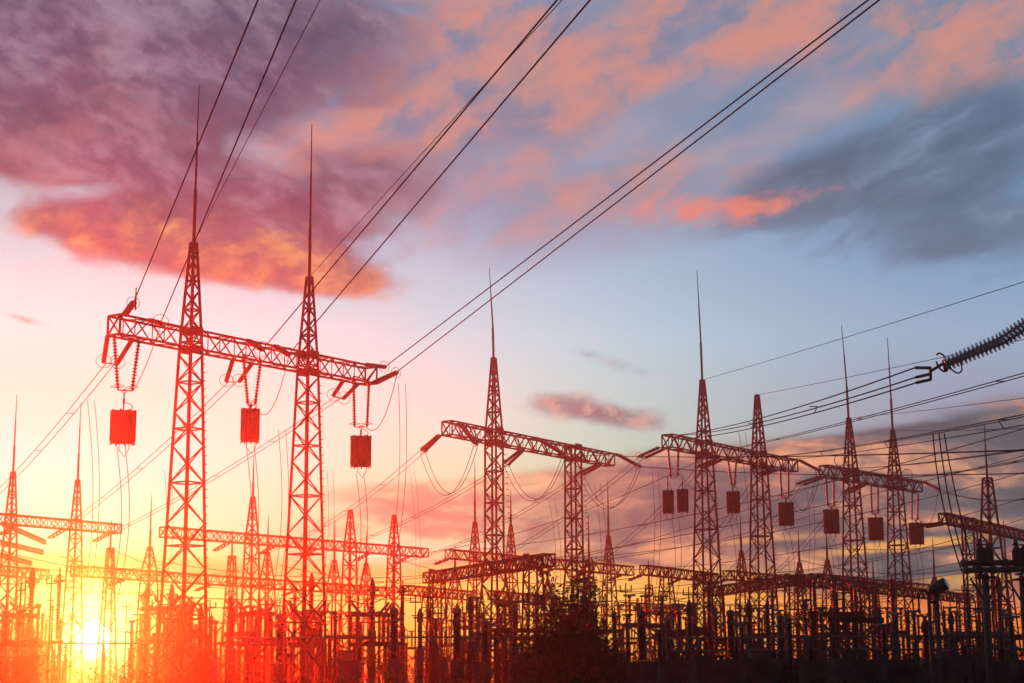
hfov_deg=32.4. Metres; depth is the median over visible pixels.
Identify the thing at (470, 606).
current transformer
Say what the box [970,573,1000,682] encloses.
bus post
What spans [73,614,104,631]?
jumper wire
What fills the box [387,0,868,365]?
overhead wire
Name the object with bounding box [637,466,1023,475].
bundled conductor
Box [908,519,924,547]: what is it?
line trap
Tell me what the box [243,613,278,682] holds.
portal frame
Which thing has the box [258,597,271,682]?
wire pole
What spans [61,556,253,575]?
overhead wire
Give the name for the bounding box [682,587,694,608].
wire pole
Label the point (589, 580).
lightning mast
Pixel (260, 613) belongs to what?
surge arrester
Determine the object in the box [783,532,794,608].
dropper wire
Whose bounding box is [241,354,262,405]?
suspension insulator
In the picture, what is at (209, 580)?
overhead wire
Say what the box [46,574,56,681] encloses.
wire pole
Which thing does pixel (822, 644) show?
bus support
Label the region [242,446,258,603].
dropper wire
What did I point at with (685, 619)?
bus support
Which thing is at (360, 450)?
line trap
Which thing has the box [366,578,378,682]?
current transformer
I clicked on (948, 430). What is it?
overhead wire
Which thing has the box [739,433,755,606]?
dropper wire
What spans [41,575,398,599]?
overhead wire
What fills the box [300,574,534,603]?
overhead wire
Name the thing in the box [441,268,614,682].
lattice gantry
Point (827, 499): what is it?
suspension insulator
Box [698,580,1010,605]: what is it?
overhead wire
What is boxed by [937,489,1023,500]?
bundled conductor
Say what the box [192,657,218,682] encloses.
support frame
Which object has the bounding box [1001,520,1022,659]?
lightning mast
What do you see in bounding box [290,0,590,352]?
overhead wire
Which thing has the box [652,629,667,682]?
bus support
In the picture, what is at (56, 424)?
bundled conductor
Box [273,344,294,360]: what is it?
strain insulator
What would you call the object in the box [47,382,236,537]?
bundled conductor
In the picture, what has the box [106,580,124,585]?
strain insulator
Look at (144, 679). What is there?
undergrowth
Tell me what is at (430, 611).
wire pole
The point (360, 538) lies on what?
dropper wire
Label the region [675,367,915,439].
bundled conductor
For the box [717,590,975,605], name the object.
overhead wire
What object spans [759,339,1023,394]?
overhead wire
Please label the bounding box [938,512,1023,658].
lattice gantry
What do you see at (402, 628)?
surge arrester
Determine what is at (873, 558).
overhead wire
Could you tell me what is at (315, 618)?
disconnector
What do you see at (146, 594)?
current transformer
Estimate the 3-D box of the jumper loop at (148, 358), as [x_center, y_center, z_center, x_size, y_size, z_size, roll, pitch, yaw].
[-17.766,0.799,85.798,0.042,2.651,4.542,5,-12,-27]
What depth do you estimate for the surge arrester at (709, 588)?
99.72 m
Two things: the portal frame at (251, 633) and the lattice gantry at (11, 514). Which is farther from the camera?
the lattice gantry at (11, 514)
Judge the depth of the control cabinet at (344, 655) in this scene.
96.09 m
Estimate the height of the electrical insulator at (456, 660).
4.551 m
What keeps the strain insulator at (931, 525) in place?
attached to the lattice gantry at (974, 526)
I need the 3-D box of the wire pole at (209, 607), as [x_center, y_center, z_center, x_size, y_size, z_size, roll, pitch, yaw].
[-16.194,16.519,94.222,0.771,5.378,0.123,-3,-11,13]
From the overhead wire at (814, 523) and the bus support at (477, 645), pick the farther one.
the overhead wire at (814, 523)
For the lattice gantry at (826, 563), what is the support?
on the ground
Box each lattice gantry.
[0,395,121,682]
[1,565,49,682]
[70,495,391,682]
[106,85,377,682]
[159,456,428,682]
[399,554,475,682]
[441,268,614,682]
[445,469,538,682]
[487,556,564,652]
[550,480,633,653]
[618,602,685,659]
[639,565,718,661]
[661,274,798,659]
[722,515,809,657]
[815,534,947,654]
[819,325,922,658]
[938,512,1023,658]
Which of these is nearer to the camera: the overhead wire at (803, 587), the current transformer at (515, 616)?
the current transformer at (515, 616)
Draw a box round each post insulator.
[0,607,11,682]
[170,602,186,682]
[271,610,288,682]
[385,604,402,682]
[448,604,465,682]
[477,616,492,682]
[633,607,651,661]
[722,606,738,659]
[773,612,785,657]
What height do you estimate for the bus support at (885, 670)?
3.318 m
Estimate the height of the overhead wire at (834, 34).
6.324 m
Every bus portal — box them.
[422,553,555,682]
[705,573,803,659]
[793,573,974,658]
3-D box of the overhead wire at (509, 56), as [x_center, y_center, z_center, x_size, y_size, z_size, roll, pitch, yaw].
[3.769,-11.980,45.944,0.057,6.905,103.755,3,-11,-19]
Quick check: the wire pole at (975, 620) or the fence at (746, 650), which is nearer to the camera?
the fence at (746, 650)
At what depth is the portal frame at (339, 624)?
153.89 m
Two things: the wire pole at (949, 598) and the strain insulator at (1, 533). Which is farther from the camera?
the strain insulator at (1, 533)
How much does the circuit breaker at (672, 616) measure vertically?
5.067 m
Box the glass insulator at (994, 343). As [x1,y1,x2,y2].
[915,317,1023,383]
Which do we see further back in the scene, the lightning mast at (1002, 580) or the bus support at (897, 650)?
the lightning mast at (1002, 580)
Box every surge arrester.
[39,609,46,682]
[48,601,55,681]
[50,567,65,682]
[53,615,66,682]
[159,615,165,682]
[208,612,216,655]
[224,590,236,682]
[254,605,265,682]
[283,606,288,681]
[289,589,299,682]
[328,607,341,682]
[361,620,364,682]
[397,579,407,682]
[400,623,407,682]
[437,615,446,658]
[608,607,620,667]
[632,598,643,660]
[673,599,684,661]
[703,576,715,659]
[709,602,722,659]
[735,599,744,653]
[760,598,773,653]
[767,585,777,648]
[780,613,799,682]
[830,588,844,657]
[872,603,884,658]
[902,607,911,658]
[902,617,911,658]
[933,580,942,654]
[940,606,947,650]
[961,587,974,655]
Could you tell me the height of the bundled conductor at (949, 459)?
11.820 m
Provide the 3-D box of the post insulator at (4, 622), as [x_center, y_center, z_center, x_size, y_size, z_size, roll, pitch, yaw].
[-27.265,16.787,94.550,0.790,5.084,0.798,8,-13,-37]
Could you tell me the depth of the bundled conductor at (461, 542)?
156.56 m
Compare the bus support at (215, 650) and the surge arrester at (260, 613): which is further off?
the surge arrester at (260, 613)
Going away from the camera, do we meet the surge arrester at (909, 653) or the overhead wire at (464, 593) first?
the surge arrester at (909, 653)
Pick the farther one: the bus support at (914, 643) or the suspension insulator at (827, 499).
the suspension insulator at (827, 499)
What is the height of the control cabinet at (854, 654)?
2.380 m
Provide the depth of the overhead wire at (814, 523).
140.79 m
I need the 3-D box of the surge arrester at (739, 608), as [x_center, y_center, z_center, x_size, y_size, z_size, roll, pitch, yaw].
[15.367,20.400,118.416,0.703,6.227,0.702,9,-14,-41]
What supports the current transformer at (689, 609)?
on the ground
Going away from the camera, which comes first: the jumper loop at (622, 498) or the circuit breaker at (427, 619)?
the circuit breaker at (427, 619)
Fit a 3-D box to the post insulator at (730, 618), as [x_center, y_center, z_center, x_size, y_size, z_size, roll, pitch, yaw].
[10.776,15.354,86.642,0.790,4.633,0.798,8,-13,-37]
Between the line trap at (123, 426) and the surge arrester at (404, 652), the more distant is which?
the surge arrester at (404, 652)
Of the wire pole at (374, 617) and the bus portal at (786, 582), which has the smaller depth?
the wire pole at (374, 617)
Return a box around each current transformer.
[23,568,39,654]
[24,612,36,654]
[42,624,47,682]
[138,609,151,682]
[141,584,152,647]
[165,583,177,682]
[185,601,197,682]
[193,605,207,656]
[225,608,239,682]
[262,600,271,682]
[306,573,317,682]
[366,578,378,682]
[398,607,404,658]
[413,608,426,682]
[428,614,431,682]
[464,596,476,682]
[508,607,520,657]
[683,600,695,659]
[743,599,756,658]
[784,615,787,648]
[826,606,836,657]
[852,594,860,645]
[858,607,868,658]
[887,578,900,658]
[918,618,936,682]
[946,611,956,650]
[993,575,1006,659]
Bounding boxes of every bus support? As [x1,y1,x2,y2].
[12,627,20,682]
[34,603,41,655]
[127,620,135,682]
[210,621,218,656]
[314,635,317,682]
[317,610,322,682]
[429,618,442,682]
[472,596,482,682]
[509,605,518,646]
[587,601,598,640]
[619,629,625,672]
[622,614,632,656]
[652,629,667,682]
[662,618,673,661]
[682,617,687,656]
[733,622,749,682]
[734,611,740,653]
[753,607,762,653]
[760,618,764,648]
[798,599,810,660]
[814,606,827,660]
[875,623,891,682]
[889,612,902,658]
[906,610,920,658]
[961,623,971,653]
[1001,616,1019,682]
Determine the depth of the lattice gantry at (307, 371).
89.86 m
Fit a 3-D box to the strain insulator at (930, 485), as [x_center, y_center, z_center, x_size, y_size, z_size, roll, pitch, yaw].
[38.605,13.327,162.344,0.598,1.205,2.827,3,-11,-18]
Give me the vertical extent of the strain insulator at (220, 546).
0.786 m
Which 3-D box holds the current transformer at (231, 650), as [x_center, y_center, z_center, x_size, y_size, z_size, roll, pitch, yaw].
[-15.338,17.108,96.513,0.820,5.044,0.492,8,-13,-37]
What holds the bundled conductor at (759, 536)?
attached to the strain insulator at (809, 481)
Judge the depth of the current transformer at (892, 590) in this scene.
104.51 m
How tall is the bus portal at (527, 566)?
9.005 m
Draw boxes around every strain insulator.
[0,526,18,534]
[0,539,43,554]
[0,553,31,565]
[1,521,45,544]
[48,530,65,538]
[92,533,109,541]
[96,336,132,368]
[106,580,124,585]
[121,297,139,316]
[148,314,168,331]
[194,585,210,590]
[213,543,229,550]
[219,360,252,386]
[246,338,269,356]
[260,546,273,553]
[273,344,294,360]
[327,381,358,403]
[355,554,369,560]
[365,361,388,372]
[372,367,400,384]
[420,434,441,453]
[433,559,448,564]
[457,421,478,446]
[504,450,523,466]
[535,437,565,456]
[577,465,600,477]
[615,453,640,468]
[636,446,664,460]
[697,459,722,469]
[754,469,776,477]
[795,476,823,485]
[798,459,819,472]
[841,484,865,495]
[919,521,943,530]
[923,481,940,491]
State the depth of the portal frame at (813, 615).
98.19 m
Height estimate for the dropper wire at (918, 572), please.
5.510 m
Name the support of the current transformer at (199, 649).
on the ground
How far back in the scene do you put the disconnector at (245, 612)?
110.44 m
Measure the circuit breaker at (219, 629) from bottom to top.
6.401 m
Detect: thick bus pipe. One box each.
[960,559,1011,566]
[962,566,1023,575]
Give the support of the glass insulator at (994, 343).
attached to the bundled conductor at (709, 431)
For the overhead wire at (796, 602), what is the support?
hanging from the lattice gantry at (703, 453)
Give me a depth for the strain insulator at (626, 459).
139.52 m
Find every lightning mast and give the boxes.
[94,520,116,682]
[217,530,240,682]
[583,515,598,636]
[644,560,657,660]
[867,560,882,656]
[976,425,1017,659]
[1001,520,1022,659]
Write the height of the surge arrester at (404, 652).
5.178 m
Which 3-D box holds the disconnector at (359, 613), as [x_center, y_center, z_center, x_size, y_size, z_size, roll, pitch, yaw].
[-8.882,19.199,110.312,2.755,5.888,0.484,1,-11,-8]
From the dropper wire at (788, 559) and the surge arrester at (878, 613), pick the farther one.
the dropper wire at (788, 559)
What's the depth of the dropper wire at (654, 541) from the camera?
139.98 m
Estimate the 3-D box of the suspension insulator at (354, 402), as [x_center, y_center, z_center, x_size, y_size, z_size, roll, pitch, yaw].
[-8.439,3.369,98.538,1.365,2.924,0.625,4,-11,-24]
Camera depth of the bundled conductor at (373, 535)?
144.37 m
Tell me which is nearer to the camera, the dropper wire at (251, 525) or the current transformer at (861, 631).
the dropper wire at (251, 525)
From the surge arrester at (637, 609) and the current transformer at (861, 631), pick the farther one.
the surge arrester at (637, 609)
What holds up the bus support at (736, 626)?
on the ground
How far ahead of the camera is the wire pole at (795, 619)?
108.13 m
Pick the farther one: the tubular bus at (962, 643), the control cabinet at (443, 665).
the control cabinet at (443, 665)
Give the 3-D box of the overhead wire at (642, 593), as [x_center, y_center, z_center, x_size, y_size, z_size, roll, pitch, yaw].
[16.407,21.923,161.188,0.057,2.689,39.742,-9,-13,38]
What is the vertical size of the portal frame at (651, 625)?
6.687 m
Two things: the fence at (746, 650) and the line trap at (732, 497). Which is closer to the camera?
the fence at (746, 650)
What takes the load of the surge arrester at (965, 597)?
on the ground
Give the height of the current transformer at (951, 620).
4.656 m
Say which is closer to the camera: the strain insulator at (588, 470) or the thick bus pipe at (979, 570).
the thick bus pipe at (979, 570)
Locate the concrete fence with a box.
[626,656,1023,682]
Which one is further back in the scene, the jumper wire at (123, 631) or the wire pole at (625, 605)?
the wire pole at (625, 605)
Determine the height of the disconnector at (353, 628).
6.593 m
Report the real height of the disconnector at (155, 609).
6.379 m
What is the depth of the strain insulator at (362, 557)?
169.21 m
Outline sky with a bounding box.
[0,0,1023,682]
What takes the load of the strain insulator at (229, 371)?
attached to the lattice gantry at (307, 371)
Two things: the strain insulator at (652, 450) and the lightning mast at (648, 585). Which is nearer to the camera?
the strain insulator at (652, 450)
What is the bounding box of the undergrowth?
[0,629,1022,682]
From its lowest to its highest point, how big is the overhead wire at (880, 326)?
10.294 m
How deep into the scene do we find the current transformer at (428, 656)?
152.92 m
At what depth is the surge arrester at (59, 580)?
92.73 m
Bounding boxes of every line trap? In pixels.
[109,389,136,456]
[240,401,259,452]
[350,425,371,476]
[662,476,673,520]
[677,476,688,520]
[726,485,739,520]
[778,497,793,532]
[823,505,839,540]
[868,513,883,545]
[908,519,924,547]
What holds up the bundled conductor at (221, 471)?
attached to the strain insulator at (103, 534)
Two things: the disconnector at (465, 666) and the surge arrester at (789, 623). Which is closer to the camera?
the surge arrester at (789, 623)
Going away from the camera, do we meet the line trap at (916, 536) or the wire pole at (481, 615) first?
the wire pole at (481, 615)
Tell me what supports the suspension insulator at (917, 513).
hanging from the lattice gantry at (844, 470)
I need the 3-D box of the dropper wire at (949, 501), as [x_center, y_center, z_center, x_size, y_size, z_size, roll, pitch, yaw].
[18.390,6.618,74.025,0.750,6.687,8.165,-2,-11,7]
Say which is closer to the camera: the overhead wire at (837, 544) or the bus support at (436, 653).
the bus support at (436, 653)
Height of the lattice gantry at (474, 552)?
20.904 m
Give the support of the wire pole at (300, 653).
on the ground
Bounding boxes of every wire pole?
[15,582,25,682]
[16,603,30,655]
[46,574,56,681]
[121,600,131,681]
[133,604,142,680]
[163,597,174,682]
[203,600,216,656]
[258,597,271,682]
[274,599,285,613]
[295,619,301,682]
[345,594,355,649]
[369,609,380,628]
[405,631,410,682]
[410,595,420,682]
[423,589,436,682]
[448,626,452,682]
[479,609,487,662]
[599,593,612,650]
[619,583,631,650]
[636,596,646,616]
[655,593,666,647]
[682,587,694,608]
[706,589,718,654]
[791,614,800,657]
[836,584,850,648]
[945,591,953,606]
[961,583,973,654]
[968,601,982,656]
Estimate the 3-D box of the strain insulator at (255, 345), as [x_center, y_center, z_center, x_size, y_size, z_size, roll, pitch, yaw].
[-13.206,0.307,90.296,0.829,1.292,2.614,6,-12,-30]
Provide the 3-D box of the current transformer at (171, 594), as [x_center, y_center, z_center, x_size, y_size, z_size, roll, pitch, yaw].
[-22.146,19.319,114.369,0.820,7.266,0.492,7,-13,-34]
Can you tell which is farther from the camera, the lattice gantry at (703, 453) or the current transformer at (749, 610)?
the lattice gantry at (703, 453)
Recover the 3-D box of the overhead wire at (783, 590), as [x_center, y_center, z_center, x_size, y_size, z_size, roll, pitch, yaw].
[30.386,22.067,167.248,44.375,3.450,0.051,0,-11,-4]
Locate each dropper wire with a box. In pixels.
[85,400,99,595]
[109,446,129,603]
[158,470,172,594]
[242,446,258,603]
[271,430,288,599]
[320,474,333,595]
[351,473,367,604]
[385,384,406,589]
[409,470,419,593]
[549,500,560,607]
[594,484,606,603]
[647,473,660,609]
[668,516,681,611]
[705,481,717,594]
[730,519,742,613]
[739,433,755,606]
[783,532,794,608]
[805,492,814,603]
[828,538,838,604]
[873,541,883,605]
[913,546,923,603]
[932,433,973,571]
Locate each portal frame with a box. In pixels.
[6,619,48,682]
[133,612,164,682]
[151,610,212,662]
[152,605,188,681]
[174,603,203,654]
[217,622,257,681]
[222,606,259,682]
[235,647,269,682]
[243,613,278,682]
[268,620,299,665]
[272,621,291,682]
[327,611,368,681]
[337,612,362,657]
[353,621,389,665]
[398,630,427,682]
[438,626,452,658]
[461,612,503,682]
[490,600,540,682]
[584,604,624,653]
[617,623,648,660]
[623,594,667,655]
[652,612,684,661]
[654,606,701,649]
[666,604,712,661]
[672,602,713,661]
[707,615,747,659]
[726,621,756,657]
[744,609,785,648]
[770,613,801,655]
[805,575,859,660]
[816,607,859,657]
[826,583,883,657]
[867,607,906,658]
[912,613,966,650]
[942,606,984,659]
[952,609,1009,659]
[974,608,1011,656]
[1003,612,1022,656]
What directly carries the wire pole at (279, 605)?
on the ground
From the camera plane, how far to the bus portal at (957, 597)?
151.85 m
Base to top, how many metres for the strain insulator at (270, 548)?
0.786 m
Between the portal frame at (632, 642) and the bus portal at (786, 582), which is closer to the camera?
the bus portal at (786, 582)
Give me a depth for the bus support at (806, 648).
84.80 m
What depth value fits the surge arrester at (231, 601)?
98.05 m
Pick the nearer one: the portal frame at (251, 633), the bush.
the bush
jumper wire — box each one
[47,615,93,623]
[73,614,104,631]
[99,622,150,632]
[350,596,386,603]
[634,606,684,615]
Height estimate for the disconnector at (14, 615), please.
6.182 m
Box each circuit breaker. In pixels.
[9,600,28,679]
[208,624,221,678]
[426,616,444,656]
[654,608,679,661]
[795,612,810,655]
[840,610,854,656]
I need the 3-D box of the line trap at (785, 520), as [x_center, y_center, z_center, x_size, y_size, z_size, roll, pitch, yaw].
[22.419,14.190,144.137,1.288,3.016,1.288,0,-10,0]
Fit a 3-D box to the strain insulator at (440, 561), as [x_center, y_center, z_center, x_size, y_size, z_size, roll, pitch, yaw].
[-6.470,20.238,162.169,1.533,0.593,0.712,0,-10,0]
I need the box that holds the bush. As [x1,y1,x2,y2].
[508,553,625,682]
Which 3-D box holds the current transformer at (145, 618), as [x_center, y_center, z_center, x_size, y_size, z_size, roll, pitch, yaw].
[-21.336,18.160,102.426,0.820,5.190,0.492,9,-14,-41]
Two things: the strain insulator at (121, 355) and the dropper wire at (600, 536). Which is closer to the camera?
the strain insulator at (121, 355)
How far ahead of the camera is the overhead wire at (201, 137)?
63.34 m
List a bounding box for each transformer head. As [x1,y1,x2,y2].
[975,539,994,566]
[1011,539,1023,566]
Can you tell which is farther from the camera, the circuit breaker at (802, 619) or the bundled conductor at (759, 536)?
the bundled conductor at (759, 536)
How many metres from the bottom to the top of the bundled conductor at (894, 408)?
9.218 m
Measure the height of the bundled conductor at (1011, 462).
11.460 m
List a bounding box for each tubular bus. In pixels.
[8,642,269,682]
[230,636,549,682]
[610,634,1021,661]
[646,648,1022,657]
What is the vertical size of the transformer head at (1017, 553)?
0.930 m
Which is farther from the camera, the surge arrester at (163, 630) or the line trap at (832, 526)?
the line trap at (832, 526)
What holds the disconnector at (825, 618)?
on the ground
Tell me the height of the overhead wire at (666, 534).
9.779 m
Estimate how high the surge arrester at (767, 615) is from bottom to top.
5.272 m
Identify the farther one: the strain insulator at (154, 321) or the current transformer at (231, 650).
the current transformer at (231, 650)
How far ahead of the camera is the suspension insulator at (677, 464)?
129.19 m
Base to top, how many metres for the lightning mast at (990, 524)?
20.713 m
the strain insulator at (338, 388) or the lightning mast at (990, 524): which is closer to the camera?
the strain insulator at (338, 388)
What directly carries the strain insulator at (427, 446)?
attached to the lattice gantry at (502, 444)
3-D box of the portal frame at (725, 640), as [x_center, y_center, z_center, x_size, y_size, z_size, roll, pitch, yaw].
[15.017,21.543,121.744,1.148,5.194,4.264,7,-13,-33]
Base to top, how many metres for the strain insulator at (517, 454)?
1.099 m
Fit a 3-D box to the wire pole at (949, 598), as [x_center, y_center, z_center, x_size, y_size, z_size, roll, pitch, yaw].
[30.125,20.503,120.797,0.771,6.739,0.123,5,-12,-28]
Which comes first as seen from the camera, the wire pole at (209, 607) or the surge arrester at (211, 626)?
the wire pole at (209, 607)
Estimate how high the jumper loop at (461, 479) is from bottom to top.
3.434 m
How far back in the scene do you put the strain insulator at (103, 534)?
149.55 m
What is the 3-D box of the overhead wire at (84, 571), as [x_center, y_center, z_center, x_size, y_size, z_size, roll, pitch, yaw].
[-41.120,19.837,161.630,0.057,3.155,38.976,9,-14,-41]
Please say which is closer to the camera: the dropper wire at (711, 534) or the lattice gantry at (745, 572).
the dropper wire at (711, 534)
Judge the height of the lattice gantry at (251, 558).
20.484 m
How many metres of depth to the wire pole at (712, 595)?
103.27 m
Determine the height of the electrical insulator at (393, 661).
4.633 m
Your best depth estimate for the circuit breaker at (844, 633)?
108.44 m
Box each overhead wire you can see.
[0,550,187,576]
[1,573,188,593]
[1,596,297,609]
[2,561,173,571]
[12,571,407,590]
[39,584,414,600]
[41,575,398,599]
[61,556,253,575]
[110,548,328,584]
[134,0,258,300]
[151,560,421,577]
[161,0,296,320]
[199,0,319,232]
[264,0,557,346]
[281,565,518,582]
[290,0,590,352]
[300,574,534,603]
[310,0,561,275]
[331,582,597,593]
[332,455,1023,587]
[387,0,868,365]
[395,473,850,591]
[398,0,879,370]
[401,560,638,583]
[426,450,719,552]
[431,594,698,616]
[463,507,838,572]
[482,429,1022,548]
[502,532,1022,594]
[507,600,757,615]
[553,472,1023,560]
[561,579,783,593]
[608,565,1010,592]
[616,552,1008,600]
[632,498,1023,569]
[641,578,899,605]
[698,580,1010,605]
[703,281,1023,379]
[717,518,1023,576]
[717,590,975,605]
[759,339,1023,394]
[782,581,1012,596]
[801,558,1009,573]
[823,534,1021,549]
[852,398,1021,417]
[861,606,1018,617]
[909,428,1023,430]
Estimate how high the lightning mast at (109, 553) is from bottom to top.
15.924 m
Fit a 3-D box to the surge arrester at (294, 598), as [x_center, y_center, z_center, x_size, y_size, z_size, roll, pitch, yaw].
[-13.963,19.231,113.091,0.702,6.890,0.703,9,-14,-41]
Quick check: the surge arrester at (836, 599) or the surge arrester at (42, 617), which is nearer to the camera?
the surge arrester at (836, 599)
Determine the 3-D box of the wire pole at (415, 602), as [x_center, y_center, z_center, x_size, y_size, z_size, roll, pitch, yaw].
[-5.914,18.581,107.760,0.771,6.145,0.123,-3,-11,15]
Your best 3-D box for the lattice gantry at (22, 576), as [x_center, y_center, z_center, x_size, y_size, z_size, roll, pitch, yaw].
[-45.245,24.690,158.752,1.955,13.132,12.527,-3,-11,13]
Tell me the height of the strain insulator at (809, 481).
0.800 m
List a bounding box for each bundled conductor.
[0,363,114,493]
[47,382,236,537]
[91,397,341,541]
[262,451,424,553]
[300,465,506,556]
[402,477,578,562]
[489,457,644,560]
[562,449,1023,456]
[570,471,699,577]
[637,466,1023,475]
[667,474,759,582]
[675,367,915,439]
[718,484,801,582]
[721,372,1023,450]
[769,495,845,576]
[782,414,1023,459]
[848,451,1018,468]
[901,459,1023,477]
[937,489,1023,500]
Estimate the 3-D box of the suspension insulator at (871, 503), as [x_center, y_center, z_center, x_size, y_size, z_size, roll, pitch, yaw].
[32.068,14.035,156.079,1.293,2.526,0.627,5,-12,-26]
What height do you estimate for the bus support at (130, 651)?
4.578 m
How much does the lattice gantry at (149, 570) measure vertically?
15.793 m
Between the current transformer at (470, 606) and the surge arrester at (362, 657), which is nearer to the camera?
the current transformer at (470, 606)
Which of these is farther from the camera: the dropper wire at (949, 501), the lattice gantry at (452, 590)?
the lattice gantry at (452, 590)
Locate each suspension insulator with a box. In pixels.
[111,335,140,391]
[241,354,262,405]
[349,376,372,427]
[667,448,680,477]
[727,457,737,485]
[779,466,791,497]
[825,478,836,506]
[870,486,879,513]
[911,493,918,519]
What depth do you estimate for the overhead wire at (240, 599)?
153.66 m
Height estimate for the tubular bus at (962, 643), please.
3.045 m
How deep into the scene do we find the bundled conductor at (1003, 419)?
80.64 m
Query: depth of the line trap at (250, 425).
91.23 m
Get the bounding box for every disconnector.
[0,602,38,667]
[137,594,180,682]
[151,596,194,682]
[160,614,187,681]
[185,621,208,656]
[235,600,278,682]
[286,600,328,682]
[288,607,318,682]
[348,602,391,682]
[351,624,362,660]
[364,602,392,682]
[452,619,475,682]
[473,614,503,682]
[493,590,516,682]
[807,617,827,656]
[875,621,891,657]
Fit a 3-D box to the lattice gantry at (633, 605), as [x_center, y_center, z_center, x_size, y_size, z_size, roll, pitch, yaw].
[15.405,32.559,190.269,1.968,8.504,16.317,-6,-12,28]
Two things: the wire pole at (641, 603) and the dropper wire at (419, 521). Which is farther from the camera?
the dropper wire at (419, 521)
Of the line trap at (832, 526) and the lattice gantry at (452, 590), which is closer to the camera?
the line trap at (832, 526)
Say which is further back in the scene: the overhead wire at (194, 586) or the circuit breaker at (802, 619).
the overhead wire at (194, 586)
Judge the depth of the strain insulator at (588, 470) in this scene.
141.12 m
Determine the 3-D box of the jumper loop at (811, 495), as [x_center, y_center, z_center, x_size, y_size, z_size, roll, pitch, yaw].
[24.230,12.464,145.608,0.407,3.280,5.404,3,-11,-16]
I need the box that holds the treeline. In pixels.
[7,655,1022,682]
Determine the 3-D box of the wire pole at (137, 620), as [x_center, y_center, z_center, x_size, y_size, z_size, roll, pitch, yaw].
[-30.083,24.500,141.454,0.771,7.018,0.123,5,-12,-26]
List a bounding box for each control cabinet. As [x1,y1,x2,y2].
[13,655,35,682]
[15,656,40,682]
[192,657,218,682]
[331,650,353,682]
[337,660,362,682]
[431,656,449,682]
[691,655,714,659]
[747,651,773,658]
[839,650,863,660]
[933,651,958,657]
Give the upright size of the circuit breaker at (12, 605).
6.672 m
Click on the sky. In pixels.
(878, 181)
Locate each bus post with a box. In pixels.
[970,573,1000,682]
[1007,575,1023,661]
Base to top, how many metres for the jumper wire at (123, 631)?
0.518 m
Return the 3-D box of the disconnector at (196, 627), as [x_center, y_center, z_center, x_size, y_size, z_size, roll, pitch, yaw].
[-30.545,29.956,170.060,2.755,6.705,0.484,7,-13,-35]
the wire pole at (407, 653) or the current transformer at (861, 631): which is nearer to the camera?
the current transformer at (861, 631)
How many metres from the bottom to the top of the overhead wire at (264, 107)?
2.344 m
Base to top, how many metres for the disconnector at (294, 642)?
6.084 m
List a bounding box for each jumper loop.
[133,324,160,390]
[255,356,288,414]
[367,373,397,430]
[420,443,478,495]
[504,453,566,500]
[579,465,641,508]
[790,469,820,512]
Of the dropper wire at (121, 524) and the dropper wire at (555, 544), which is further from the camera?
the dropper wire at (555, 544)
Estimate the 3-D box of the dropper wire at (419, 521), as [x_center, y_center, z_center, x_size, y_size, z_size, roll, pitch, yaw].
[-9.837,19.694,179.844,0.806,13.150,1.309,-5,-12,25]
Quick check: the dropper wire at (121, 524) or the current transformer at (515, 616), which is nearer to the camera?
the dropper wire at (121, 524)
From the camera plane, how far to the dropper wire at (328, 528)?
150.08 m
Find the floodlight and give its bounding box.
[918,578,948,682]
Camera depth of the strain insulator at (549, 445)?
129.19 m
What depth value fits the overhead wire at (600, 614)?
160.47 m
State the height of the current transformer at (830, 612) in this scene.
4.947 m
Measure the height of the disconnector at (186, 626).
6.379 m
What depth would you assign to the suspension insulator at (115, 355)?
84.48 m
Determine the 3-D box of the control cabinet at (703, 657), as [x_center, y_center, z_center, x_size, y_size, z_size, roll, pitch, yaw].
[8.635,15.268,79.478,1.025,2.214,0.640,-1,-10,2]
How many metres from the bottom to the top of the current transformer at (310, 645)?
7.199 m

